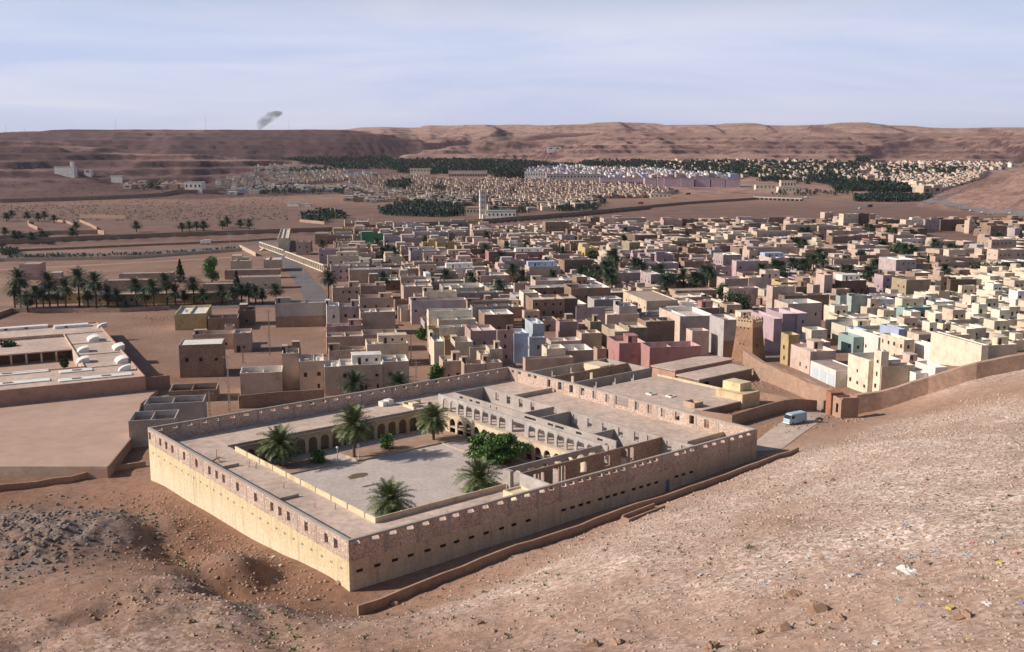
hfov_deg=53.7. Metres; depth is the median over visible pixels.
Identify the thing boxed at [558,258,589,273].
house
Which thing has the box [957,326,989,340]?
house
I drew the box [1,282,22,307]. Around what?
date palm
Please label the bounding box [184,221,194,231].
date palm
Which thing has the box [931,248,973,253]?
house
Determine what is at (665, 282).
date palm
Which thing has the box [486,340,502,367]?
house
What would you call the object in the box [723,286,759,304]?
house
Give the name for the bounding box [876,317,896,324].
house
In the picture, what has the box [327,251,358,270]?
house
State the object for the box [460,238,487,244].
house
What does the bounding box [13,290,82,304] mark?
house
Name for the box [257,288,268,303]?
date palm
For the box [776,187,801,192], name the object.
house
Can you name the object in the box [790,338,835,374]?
house
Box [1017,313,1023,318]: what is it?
house
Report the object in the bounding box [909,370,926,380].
house
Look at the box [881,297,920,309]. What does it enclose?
house
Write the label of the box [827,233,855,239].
house
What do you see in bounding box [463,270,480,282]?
date palm
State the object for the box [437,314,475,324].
house
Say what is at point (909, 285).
house
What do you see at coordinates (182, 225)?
date palm
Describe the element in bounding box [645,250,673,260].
house
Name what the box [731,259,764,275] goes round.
house
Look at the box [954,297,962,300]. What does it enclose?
house
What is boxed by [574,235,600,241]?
house
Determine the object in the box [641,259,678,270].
house
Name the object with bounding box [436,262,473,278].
house
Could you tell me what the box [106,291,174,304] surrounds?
house
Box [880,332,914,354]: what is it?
house
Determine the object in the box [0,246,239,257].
hedge
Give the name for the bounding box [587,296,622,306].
house
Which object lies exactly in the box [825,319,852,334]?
house
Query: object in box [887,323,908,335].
house
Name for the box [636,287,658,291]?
house
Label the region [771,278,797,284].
house
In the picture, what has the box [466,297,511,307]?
house
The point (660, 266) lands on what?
date palm
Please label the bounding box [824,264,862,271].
house
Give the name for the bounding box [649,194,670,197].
house
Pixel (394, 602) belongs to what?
boulder
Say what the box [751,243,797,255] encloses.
house
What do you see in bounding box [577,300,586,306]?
house
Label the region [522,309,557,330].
house
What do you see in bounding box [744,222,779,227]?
house
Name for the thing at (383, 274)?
date palm
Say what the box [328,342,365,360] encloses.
house
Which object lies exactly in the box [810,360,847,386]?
house
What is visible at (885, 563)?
litter scraps
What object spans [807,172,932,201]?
roadside palm grove
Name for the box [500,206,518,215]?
town house
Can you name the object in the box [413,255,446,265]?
house
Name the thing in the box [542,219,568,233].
house
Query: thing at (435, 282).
house
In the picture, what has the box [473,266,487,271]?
house
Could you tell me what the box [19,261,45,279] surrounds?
house
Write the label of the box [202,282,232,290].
house
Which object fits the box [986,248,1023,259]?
house
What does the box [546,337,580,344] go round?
house
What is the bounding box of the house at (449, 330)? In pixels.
[437,324,466,337]
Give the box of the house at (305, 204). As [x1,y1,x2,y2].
[299,203,311,205]
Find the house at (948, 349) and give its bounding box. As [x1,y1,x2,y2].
[929,331,988,365]
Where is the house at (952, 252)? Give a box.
[943,248,965,256]
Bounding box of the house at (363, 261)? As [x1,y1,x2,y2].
[343,259,369,267]
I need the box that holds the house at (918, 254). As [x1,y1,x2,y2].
[897,252,931,262]
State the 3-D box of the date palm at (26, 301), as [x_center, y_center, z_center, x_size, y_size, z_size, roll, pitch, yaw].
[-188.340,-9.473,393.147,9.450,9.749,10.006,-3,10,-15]
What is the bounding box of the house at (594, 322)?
[585,314,601,332]
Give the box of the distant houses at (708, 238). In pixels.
[41,157,1023,360]
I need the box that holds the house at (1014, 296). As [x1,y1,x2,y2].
[1002,289,1023,305]
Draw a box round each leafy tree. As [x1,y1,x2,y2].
[202,255,219,281]
[463,430,532,464]
[587,251,596,258]
[619,234,627,239]
[716,282,728,298]
[721,290,755,309]
[777,268,786,276]
[855,250,866,255]
[877,238,886,244]
[886,240,906,254]
[947,242,956,247]
[970,263,980,268]
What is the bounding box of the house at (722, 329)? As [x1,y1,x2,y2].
[709,314,736,356]
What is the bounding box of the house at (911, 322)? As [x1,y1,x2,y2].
[897,316,921,330]
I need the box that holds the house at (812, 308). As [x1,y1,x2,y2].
[774,299,821,326]
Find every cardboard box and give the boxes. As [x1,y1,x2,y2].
[922,560,930,565]
[945,604,954,609]
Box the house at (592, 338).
[576,329,601,348]
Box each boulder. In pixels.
[186,618,196,623]
[390,600,398,604]
[476,620,483,624]
[585,638,599,646]
[609,637,625,645]
[703,640,719,649]
[750,628,763,634]
[775,621,792,631]
[784,589,802,597]
[805,601,830,613]
[830,612,845,620]
[952,609,971,620]
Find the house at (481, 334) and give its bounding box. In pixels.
[465,324,496,344]
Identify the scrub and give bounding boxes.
[0,176,288,220]
[0,456,1023,651]
[123,510,304,651]
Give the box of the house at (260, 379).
[240,365,282,394]
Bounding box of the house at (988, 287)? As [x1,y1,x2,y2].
[976,282,1006,296]
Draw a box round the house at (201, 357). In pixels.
[179,338,225,377]
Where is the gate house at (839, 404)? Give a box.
[825,390,858,418]
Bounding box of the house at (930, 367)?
[915,360,947,375]
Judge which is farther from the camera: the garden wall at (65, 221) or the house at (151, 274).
the garden wall at (65, 221)
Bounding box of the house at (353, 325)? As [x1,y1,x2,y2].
[326,318,362,332]
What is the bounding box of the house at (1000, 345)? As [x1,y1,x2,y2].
[976,335,1017,358]
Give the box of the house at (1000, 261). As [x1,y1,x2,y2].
[986,259,1023,263]
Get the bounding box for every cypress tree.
[175,259,187,282]
[232,270,240,292]
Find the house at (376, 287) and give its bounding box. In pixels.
[359,281,385,294]
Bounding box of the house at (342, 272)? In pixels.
[330,264,349,281]
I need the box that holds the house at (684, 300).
[674,298,695,301]
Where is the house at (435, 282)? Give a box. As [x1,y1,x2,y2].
[430,277,463,289]
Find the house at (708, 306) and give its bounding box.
[679,300,719,313]
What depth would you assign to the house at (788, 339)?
285.19 m
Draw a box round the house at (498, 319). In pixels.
[479,309,513,329]
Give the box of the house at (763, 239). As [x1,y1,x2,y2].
[736,236,767,241]
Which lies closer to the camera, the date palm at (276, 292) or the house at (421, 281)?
the date palm at (276, 292)
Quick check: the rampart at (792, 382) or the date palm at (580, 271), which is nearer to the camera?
the rampart at (792, 382)
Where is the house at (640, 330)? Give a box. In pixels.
[619,322,647,341]
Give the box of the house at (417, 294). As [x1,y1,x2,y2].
[413,293,422,296]
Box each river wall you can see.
[0,197,755,243]
[2,238,275,250]
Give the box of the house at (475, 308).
[470,303,511,324]
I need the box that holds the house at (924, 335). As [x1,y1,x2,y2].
[907,330,930,346]
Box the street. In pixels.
[757,403,826,450]
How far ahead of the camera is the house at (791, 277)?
459.90 m
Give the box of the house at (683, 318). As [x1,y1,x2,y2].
[659,306,710,340]
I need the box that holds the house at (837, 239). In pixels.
[826,235,854,243]
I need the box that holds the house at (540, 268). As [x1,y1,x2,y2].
[525,260,559,281]
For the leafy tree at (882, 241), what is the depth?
653.94 m
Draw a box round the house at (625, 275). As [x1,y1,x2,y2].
[609,270,641,287]
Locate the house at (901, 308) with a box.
[896,305,931,317]
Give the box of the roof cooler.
[378,398,393,406]
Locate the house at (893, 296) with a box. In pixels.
[868,293,901,298]
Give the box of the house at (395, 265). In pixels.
[370,263,402,267]
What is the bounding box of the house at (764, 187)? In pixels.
[754,185,774,189]
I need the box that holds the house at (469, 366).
[461,355,484,376]
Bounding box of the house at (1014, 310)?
[990,304,1019,316]
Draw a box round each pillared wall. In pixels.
[259,242,285,255]
[285,251,326,271]
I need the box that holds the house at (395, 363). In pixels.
[381,354,408,387]
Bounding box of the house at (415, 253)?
[408,247,439,260]
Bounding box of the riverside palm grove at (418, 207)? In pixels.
[298,194,465,220]
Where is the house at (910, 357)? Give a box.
[890,352,924,364]
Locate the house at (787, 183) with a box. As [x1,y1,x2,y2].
[779,180,795,186]
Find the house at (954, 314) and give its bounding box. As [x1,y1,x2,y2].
[942,307,971,323]
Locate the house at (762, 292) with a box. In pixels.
[758,288,766,297]
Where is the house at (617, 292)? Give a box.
[611,288,627,298]
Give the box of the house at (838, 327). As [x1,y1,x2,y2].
[831,319,879,340]
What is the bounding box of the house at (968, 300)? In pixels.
[955,294,978,307]
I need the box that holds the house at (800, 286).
[789,281,806,292]
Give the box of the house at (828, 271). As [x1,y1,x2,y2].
[822,270,869,280]
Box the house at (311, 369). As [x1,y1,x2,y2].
[299,352,324,392]
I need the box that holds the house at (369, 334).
[361,329,396,345]
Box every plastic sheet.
[896,564,917,574]
[981,600,992,606]
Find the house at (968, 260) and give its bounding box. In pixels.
[951,256,972,265]
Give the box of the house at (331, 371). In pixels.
[324,357,340,395]
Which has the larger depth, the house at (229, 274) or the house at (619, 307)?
the house at (229, 274)
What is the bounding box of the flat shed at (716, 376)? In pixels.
[676,363,753,386]
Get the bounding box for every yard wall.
[238,389,323,408]
[695,399,816,423]
[753,367,820,384]
[760,392,791,401]
[821,386,832,411]
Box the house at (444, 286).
[439,282,484,290]
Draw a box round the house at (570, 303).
[557,294,576,318]
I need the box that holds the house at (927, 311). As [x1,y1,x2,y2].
[925,309,941,317]
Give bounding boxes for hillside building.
[54,167,77,177]
[84,169,93,176]
[110,175,124,182]
[547,147,560,152]
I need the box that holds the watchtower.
[731,315,764,361]
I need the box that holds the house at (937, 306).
[931,303,954,309]
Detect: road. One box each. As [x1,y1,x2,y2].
[0,240,277,256]
[0,304,274,308]
[252,240,327,299]
[763,195,866,206]
[846,202,919,208]
[918,197,1023,215]
[932,190,960,197]
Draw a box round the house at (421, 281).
[400,279,429,290]
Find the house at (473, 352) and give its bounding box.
[469,343,485,359]
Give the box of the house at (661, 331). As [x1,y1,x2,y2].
[638,317,674,341]
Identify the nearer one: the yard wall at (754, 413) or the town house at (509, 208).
the yard wall at (754, 413)
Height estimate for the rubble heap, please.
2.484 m
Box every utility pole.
[204,392,213,415]
[222,356,231,411]
[268,310,271,355]
[396,309,401,325]
[407,335,411,360]
[412,361,419,381]
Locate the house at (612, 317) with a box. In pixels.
[605,311,639,325]
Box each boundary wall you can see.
[0,248,241,261]
[239,245,255,255]
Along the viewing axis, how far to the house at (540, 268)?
484.39 m
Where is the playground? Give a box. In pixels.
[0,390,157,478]
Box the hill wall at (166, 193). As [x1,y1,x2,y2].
[0,190,217,202]
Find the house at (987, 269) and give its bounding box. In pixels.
[980,266,998,273]
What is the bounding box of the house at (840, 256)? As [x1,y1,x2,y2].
[825,255,855,264]
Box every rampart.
[743,350,844,403]
[855,353,1023,413]
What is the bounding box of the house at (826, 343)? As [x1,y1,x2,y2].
[799,339,830,347]
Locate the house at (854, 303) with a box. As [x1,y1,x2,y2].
[846,293,871,313]
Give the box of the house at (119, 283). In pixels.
[104,278,149,290]
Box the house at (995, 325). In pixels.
[983,318,1023,337]
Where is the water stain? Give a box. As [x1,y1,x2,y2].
[348,473,367,478]
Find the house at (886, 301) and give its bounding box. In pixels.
[874,297,894,305]
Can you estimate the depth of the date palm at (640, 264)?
510.65 m
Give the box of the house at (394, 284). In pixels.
[380,277,399,290]
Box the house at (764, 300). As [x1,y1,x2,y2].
[762,296,765,303]
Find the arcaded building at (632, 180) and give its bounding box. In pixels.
[599,177,644,183]
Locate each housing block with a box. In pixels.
[643,178,655,185]
[656,178,662,186]
[663,178,679,186]
[680,178,693,186]
[694,178,709,186]
[710,178,724,186]
[725,178,740,186]
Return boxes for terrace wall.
[0,466,108,477]
[107,438,131,477]
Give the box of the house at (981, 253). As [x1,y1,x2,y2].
[965,248,986,259]
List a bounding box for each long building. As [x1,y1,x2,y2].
[410,168,430,174]
[525,171,545,178]
[546,174,599,180]
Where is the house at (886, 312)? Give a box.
[869,309,895,323]
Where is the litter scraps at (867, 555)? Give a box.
[740,525,1012,597]
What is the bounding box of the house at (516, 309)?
[493,298,521,317]
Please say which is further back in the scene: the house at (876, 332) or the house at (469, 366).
the house at (876, 332)
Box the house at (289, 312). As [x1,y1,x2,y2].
[275,297,325,327]
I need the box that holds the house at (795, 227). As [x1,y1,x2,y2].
[783,224,816,231]
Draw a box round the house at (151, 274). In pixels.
[119,271,174,281]
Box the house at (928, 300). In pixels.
[920,295,954,306]
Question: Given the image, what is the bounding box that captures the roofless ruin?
[520,358,651,391]
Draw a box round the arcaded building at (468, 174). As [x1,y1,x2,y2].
[448,171,486,177]
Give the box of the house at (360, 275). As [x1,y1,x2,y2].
[349,267,391,282]
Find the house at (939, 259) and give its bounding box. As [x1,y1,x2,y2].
[930,255,965,268]
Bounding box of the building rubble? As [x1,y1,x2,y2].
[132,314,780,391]
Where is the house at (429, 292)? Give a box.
[422,287,456,297]
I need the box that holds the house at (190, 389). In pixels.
[169,382,219,400]
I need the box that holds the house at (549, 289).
[525,284,563,294]
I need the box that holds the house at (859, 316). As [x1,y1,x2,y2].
[836,313,876,319]
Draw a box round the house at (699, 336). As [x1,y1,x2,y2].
[686,328,708,355]
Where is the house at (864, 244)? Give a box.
[847,241,874,251]
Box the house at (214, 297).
[181,290,229,302]
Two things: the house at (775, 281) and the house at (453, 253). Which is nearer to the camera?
the house at (775, 281)
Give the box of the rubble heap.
[754,415,873,432]
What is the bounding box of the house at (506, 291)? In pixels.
[484,285,512,293]
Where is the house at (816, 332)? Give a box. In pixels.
[802,326,827,339]
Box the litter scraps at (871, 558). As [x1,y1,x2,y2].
[702,507,1019,613]
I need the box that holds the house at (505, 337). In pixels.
[497,325,512,362]
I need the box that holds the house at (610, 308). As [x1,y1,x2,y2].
[601,302,641,311]
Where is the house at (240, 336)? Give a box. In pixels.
[233,328,252,352]
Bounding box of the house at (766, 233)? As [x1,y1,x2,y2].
[751,230,797,237]
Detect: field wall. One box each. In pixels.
[0,306,169,311]
[0,308,12,316]
[0,461,145,490]
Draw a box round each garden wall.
[0,230,104,238]
[27,219,37,229]
[51,218,72,225]
[79,214,124,218]
[79,219,97,229]
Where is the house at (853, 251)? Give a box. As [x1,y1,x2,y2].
[851,248,875,255]
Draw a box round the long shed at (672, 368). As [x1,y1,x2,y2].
[650,354,733,377]
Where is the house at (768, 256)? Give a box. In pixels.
[759,252,792,265]
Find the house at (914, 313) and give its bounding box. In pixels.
[903,309,926,324]
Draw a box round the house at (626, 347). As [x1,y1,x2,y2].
[607,333,644,364]
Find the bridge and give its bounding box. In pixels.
[753,196,804,200]
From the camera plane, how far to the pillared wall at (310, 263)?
562.20 m
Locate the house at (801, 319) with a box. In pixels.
[781,307,807,338]
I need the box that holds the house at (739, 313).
[726,310,752,318]
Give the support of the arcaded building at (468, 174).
on the ground
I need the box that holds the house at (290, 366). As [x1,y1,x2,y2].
[282,344,299,389]
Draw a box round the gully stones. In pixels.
[46,504,372,650]
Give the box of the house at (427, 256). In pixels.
[423,252,449,260]
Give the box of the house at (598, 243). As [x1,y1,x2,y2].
[585,241,620,245]
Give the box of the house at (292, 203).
[287,202,299,205]
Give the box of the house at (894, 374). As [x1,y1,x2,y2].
[880,362,914,389]
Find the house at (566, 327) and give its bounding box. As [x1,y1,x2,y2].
[556,319,577,336]
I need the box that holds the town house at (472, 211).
[466,207,478,215]
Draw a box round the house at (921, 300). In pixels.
[898,295,923,304]
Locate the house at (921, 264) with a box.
[911,258,929,269]
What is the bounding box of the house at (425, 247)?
[417,246,446,251]
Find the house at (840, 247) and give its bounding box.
[824,243,847,250]
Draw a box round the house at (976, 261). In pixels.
[973,258,985,264]
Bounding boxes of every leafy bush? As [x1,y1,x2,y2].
[0,339,16,347]
[58,353,68,367]
[307,447,326,462]
[379,433,395,449]
[415,328,426,339]
[427,363,445,381]
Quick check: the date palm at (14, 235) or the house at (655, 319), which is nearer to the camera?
the house at (655, 319)
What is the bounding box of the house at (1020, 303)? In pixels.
[1018,300,1023,306]
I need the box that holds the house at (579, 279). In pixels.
[572,275,601,283]
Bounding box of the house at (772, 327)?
[751,311,781,352]
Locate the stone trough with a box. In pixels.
[621,503,664,523]
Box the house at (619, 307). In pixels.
[613,300,636,313]
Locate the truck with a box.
[200,240,210,243]
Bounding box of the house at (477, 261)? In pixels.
[454,258,483,265]
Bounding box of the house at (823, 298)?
[778,293,828,319]
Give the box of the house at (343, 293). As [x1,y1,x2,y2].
[332,281,359,302]
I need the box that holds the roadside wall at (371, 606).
[357,447,798,615]
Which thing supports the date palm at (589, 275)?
on the ground
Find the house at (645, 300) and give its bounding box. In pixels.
[623,290,677,311]
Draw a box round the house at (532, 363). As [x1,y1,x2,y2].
[523,354,572,376]
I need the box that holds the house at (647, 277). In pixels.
[640,270,675,292]
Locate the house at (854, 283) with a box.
[832,273,866,293]
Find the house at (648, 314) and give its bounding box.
[637,311,658,317]
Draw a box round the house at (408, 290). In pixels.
[401,283,432,298]
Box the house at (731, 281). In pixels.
[717,276,747,298]
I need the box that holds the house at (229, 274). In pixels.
[224,268,280,279]
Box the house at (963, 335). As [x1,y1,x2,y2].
[947,332,981,340]
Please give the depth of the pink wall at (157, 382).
264.08 m
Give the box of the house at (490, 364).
[482,355,501,373]
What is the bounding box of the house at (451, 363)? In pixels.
[439,350,460,380]
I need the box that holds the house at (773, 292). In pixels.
[766,284,794,307]
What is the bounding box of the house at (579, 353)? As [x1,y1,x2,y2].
[563,344,593,363]
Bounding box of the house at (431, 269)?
[418,264,455,278]
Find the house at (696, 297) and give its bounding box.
[673,291,712,301]
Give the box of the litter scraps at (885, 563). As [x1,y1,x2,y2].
[725,503,1017,602]
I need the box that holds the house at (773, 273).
[745,269,785,284]
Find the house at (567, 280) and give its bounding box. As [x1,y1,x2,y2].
[562,277,595,282]
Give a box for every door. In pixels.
[666,479,668,491]
[812,366,817,378]
[819,370,825,382]
[827,373,833,385]
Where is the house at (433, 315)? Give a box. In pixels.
[427,308,471,325]
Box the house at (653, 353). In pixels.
[640,341,700,367]
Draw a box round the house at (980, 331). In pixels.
[950,323,985,337]
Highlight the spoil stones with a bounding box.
[98,490,334,602]
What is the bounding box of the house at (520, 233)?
[500,232,538,236]
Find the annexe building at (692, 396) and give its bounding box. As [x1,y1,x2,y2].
[582,374,759,421]
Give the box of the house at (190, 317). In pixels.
[174,305,211,329]
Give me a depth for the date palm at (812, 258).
520.32 m
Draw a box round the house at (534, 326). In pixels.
[525,318,543,336]
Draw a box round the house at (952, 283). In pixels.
[946,277,976,291]
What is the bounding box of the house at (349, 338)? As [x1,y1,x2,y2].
[326,331,363,353]
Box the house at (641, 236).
[625,232,657,241]
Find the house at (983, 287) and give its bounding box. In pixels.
[978,285,1008,289]
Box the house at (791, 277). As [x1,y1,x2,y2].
[788,276,809,279]
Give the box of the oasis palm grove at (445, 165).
[282,154,974,183]
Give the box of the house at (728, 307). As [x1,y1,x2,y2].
[719,302,741,313]
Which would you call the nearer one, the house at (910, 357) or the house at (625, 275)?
the house at (910, 357)
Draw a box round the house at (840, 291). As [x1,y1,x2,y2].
[832,288,861,294]
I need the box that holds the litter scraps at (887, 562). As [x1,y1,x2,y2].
[682,499,1015,617]
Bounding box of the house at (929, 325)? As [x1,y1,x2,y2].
[922,320,948,332]
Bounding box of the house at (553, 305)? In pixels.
[526,294,564,318]
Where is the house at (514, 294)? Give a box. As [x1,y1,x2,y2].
[510,292,541,298]
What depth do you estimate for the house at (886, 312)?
347.00 m
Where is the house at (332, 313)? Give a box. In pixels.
[326,299,339,322]
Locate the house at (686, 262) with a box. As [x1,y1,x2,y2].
[679,257,709,267]
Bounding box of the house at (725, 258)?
[713,252,741,264]
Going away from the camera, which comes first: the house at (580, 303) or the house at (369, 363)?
the house at (369, 363)
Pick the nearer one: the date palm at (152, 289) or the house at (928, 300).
the house at (928, 300)
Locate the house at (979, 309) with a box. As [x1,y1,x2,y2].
[965,302,990,317]
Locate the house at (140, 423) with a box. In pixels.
[128,409,179,447]
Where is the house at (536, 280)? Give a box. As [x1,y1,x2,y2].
[530,275,564,284]
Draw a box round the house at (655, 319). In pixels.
[649,317,672,320]
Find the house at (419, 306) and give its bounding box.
[410,297,465,323]
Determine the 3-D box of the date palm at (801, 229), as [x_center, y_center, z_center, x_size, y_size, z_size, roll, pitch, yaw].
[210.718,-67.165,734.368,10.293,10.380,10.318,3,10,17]
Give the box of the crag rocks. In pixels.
[0,480,177,603]
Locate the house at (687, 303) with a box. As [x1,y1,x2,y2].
[678,302,697,305]
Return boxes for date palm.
[0,212,10,221]
[0,226,9,234]
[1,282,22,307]
[4,267,33,307]
[6,230,21,238]
[9,210,16,217]
[16,230,27,238]
[16,289,37,312]
[20,211,31,218]
[23,284,48,307]
[25,231,38,238]
[32,212,43,221]
[32,287,52,307]
[34,271,58,306]
[35,230,51,237]
[39,211,50,219]
[45,285,66,307]
[48,214,59,222]
[51,277,78,307]
[63,265,90,306]
[64,226,82,235]
[70,221,81,229]
[75,285,97,307]
[81,270,110,307]
[97,285,114,305]
[105,287,126,306]
[124,277,144,305]
[129,220,143,231]
[132,286,154,306]
[141,278,165,305]
[156,272,177,304]
[167,282,186,305]
[174,222,186,231]
[180,289,188,303]
[181,276,203,302]
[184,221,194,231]
[191,287,212,304]
[192,221,200,229]
[196,221,212,230]
[211,284,227,303]
[216,220,227,228]
[222,216,233,226]
[222,285,242,304]
[229,282,249,302]
[233,219,245,227]
[240,281,257,302]
[242,219,254,229]
[246,283,263,303]
[255,423,304,465]
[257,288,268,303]
[264,283,286,296]
[314,239,329,247]
[315,269,338,298]
[330,402,375,456]
[332,370,372,392]
[366,476,416,516]
[371,237,383,244]
[372,270,392,284]
[374,246,389,258]
[378,371,419,391]
[379,244,393,250]
[387,246,402,253]
[414,402,451,439]
[418,235,429,242]
[435,268,453,279]
[451,456,502,492]
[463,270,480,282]
[480,243,494,251]
[481,231,490,237]
[489,278,510,290]
[492,250,509,259]
[502,241,513,248]
[503,263,523,282]
[513,269,531,280]
[543,268,562,277]
[556,245,568,253]
[572,264,588,276]
[582,263,595,277]
[588,264,604,280]
[598,259,613,269]
[598,267,614,285]
[601,250,619,262]
[602,259,618,270]
[602,272,620,288]
[604,248,623,263]
[621,226,630,231]
[626,257,642,267]
[631,258,648,269]
[648,264,662,269]
[649,262,669,273]
[654,274,674,290]
[659,271,680,293]
[673,268,691,287]
[684,271,700,287]
[690,273,710,287]
[695,264,710,286]
[701,264,721,287]
[750,262,770,272]
[766,259,784,269]
[776,260,790,271]
[783,257,799,269]
[793,236,803,246]
[794,258,812,270]
[796,237,811,245]
[797,227,806,232]
[801,254,813,271]
[803,226,814,232]
[806,254,817,272]
[811,247,827,258]
[815,254,833,267]
[832,263,851,271]
[840,264,860,273]
[858,264,876,279]
[861,265,881,281]
[864,224,876,232]
[868,257,878,268]
[882,226,891,232]
[889,226,899,233]
[896,243,911,252]
[902,248,913,253]
[911,245,922,253]
[928,238,942,247]
[936,263,955,274]
[990,231,1006,236]
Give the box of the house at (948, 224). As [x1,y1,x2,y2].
[939,217,974,230]
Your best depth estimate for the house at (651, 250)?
568.29 m
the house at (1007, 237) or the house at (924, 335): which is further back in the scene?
the house at (1007, 237)
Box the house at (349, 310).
[339,299,359,322]
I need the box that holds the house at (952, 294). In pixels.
[950,291,965,297]
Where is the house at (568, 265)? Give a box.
[563,257,592,273]
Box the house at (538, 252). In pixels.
[506,247,543,259]
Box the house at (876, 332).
[869,326,879,334]
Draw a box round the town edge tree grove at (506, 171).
[142,164,853,212]
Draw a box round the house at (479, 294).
[457,290,498,298]
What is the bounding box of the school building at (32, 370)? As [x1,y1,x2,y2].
[0,322,145,405]
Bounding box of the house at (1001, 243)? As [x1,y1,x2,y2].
[988,239,1016,247]
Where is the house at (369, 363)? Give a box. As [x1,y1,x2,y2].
[339,351,382,394]
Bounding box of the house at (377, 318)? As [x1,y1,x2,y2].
[359,308,395,329]
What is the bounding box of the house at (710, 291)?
[669,287,716,297]
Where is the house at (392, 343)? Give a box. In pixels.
[365,332,408,359]
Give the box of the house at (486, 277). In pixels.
[476,270,509,283]
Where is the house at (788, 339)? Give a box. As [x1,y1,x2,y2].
[780,332,799,365]
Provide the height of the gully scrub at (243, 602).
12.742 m
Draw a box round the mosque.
[487,210,515,218]
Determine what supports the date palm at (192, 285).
on the ground
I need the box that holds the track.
[0,255,253,269]
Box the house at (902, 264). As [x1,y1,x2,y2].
[878,256,916,273]
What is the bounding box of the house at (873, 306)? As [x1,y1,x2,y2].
[860,298,882,314]
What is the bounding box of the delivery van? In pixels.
[783,410,806,424]
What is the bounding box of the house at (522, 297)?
[519,290,537,309]
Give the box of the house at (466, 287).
[449,282,482,290]
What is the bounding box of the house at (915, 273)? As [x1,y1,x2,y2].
[905,271,930,276]
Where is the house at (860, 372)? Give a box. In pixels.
[847,352,900,392]
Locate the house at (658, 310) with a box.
[647,306,678,311]
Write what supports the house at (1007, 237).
on the ground
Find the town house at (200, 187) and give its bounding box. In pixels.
[184,182,205,192]
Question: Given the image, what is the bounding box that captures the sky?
[0,0,1023,132]
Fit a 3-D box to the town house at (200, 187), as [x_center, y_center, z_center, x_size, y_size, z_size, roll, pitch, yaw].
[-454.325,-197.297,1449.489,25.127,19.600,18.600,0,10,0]
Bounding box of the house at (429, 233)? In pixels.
[412,231,447,236]
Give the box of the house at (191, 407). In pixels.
[144,395,206,424]
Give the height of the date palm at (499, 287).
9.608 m
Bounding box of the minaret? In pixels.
[479,184,486,218]
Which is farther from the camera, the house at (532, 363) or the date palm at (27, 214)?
the date palm at (27, 214)
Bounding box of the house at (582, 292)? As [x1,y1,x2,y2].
[564,283,610,303]
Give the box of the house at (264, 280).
[239,275,280,288]
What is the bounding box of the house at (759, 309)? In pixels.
[751,307,765,311]
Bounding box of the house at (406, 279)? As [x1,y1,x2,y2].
[400,276,425,292]
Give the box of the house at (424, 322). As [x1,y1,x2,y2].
[421,317,426,334]
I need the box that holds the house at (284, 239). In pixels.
[278,228,290,251]
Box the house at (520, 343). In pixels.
[513,328,528,362]
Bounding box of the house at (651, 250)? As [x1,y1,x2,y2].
[644,248,663,252]
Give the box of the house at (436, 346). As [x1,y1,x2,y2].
[428,330,443,366]
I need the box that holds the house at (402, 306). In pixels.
[396,297,409,318]
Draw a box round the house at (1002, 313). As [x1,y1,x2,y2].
[991,308,1023,326]
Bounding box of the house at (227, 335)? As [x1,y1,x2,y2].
[193,329,233,348]
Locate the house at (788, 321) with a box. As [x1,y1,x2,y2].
[766,308,795,332]
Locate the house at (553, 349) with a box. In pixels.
[542,344,565,355]
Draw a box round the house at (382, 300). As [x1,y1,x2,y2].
[358,292,392,308]
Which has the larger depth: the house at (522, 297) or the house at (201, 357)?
the house at (522, 297)
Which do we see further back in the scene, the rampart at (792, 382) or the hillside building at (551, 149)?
the hillside building at (551, 149)
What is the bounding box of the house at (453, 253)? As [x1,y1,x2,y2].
[440,249,471,257]
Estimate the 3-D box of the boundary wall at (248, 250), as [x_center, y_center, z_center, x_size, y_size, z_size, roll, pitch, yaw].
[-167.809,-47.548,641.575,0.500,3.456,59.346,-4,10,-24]
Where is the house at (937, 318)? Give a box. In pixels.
[927,311,956,330]
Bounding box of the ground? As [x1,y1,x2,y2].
[0,122,1023,651]
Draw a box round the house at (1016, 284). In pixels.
[1008,279,1023,289]
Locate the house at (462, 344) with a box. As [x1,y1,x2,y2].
[450,334,472,359]
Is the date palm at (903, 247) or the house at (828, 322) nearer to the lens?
the house at (828, 322)
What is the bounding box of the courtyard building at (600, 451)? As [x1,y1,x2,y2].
[148,367,756,591]
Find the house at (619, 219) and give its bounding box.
[600,217,646,223]
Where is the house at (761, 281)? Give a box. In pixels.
[748,273,768,287]
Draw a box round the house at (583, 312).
[576,306,604,323]
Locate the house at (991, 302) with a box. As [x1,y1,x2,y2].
[977,296,998,311]
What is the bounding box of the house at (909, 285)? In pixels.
[891,276,930,294]
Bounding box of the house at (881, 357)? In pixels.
[872,349,888,390]
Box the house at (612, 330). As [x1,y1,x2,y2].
[601,324,628,355]
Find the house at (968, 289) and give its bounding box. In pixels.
[955,285,975,294]
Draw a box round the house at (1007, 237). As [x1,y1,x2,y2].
[992,236,1023,238]
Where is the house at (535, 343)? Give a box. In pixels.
[528,336,544,356]
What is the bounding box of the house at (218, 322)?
[208,314,239,330]
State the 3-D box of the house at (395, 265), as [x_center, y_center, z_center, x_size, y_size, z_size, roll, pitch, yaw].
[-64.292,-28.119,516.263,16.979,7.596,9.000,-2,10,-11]
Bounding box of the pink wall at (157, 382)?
[145,375,169,389]
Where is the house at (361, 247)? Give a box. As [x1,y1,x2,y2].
[339,244,367,251]
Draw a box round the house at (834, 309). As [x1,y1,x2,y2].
[828,304,857,318]

